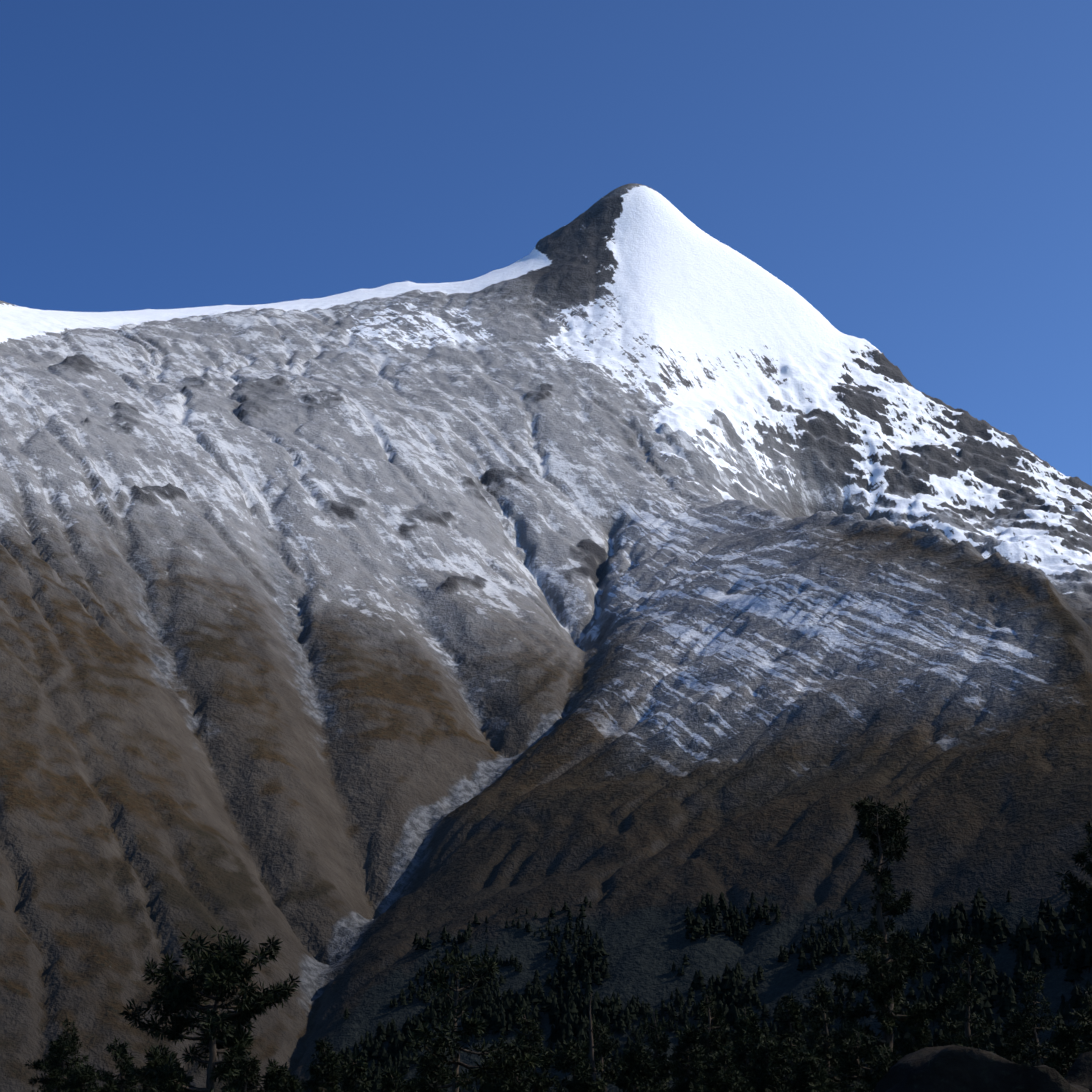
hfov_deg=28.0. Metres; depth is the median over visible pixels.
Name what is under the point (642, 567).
terrain ground
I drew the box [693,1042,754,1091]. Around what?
fir tree
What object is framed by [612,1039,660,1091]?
fir tree
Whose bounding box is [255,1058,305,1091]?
fir tree
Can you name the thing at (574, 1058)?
fir tree
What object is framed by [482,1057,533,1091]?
fir tree
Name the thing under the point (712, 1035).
fir tree
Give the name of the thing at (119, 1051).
fir tree
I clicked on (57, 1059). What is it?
fir tree
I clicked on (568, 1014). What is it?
forest trees
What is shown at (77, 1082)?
fir tree
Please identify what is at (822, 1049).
fir tree
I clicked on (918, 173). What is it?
sky
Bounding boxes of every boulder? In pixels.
[873,1045,1089,1091]
[1064,1051,1091,1091]
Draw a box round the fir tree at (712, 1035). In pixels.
[696,988,734,1090]
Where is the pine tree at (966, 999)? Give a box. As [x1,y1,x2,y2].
[941,932,995,1049]
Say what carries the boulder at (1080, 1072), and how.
on the terrain ground
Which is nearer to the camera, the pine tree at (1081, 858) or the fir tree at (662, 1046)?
the pine tree at (1081, 858)
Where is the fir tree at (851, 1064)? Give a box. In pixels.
[830,1026,884,1091]
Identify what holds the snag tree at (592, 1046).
on the terrain ground
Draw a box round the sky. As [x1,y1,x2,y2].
[0,0,1091,485]
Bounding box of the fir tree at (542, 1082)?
[509,1006,559,1091]
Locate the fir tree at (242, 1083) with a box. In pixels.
[221,1049,261,1091]
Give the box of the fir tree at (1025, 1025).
[1009,968,1067,1074]
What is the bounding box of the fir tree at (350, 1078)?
[334,1053,376,1091]
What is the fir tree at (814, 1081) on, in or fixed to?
on the terrain ground
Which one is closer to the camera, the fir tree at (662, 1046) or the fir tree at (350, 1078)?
the fir tree at (350, 1078)
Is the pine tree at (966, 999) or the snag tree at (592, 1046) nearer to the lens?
the pine tree at (966, 999)
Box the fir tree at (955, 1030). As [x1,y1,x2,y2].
[936,1015,966,1046]
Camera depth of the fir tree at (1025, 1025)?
93.60 m
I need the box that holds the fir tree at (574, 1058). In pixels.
[549,1036,609,1091]
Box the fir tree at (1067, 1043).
[1045,1024,1084,1077]
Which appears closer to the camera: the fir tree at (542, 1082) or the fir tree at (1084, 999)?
the fir tree at (542, 1082)
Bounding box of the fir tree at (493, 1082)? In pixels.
[468,1032,511,1091]
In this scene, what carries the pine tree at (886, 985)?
on the terrain ground
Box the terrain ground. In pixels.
[0,183,1091,1091]
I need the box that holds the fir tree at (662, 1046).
[623,1008,676,1091]
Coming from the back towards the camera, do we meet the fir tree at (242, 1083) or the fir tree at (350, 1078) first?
the fir tree at (242, 1083)
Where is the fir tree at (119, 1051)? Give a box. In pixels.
[92,1035,140,1091]
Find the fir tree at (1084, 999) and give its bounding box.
[1065,986,1091,1066]
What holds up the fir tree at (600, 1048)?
on the terrain ground
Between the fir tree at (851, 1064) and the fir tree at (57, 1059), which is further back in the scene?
the fir tree at (57, 1059)
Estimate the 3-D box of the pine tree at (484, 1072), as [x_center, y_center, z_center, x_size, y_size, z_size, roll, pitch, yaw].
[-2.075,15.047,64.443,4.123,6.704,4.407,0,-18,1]
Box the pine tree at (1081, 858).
[1055,819,1091,1077]
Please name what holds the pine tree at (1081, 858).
on the terrain ground
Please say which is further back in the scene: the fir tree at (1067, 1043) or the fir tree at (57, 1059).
the fir tree at (57, 1059)
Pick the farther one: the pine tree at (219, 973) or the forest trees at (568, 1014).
the forest trees at (568, 1014)
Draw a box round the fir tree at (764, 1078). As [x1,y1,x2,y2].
[745,1033,797,1091]
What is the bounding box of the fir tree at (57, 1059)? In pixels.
[24,1018,89,1091]
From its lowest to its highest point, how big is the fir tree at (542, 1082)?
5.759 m
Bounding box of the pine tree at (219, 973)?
[118,924,300,1091]
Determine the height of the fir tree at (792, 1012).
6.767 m
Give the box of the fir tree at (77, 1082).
[59,1062,119,1091]
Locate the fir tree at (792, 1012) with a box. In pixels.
[767,992,817,1091]
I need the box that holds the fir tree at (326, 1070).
[300,1037,344,1091]
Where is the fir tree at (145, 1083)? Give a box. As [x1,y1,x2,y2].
[122,1044,182,1091]
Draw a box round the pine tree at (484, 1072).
[404,949,542,1091]
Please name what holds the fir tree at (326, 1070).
on the terrain ground
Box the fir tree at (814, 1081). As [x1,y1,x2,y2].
[789,1048,838,1091]
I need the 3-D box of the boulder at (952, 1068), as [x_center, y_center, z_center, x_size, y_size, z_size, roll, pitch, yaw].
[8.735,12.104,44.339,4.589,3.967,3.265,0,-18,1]
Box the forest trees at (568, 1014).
[320,879,1091,1091]
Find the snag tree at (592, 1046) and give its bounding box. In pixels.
[586,993,596,1083]
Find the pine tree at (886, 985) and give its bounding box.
[828,796,972,1077]
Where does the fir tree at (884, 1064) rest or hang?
on the terrain ground
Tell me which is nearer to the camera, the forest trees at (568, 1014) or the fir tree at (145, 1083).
the fir tree at (145, 1083)
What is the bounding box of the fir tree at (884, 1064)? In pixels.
[865,1042,902,1091]
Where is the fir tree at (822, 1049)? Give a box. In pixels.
[786,977,855,1091]
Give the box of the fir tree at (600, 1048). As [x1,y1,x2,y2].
[568,1018,620,1091]
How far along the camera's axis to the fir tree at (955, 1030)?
89.80 m
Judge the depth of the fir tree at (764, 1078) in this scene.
73.50 m
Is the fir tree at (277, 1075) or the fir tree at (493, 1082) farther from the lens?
the fir tree at (493, 1082)

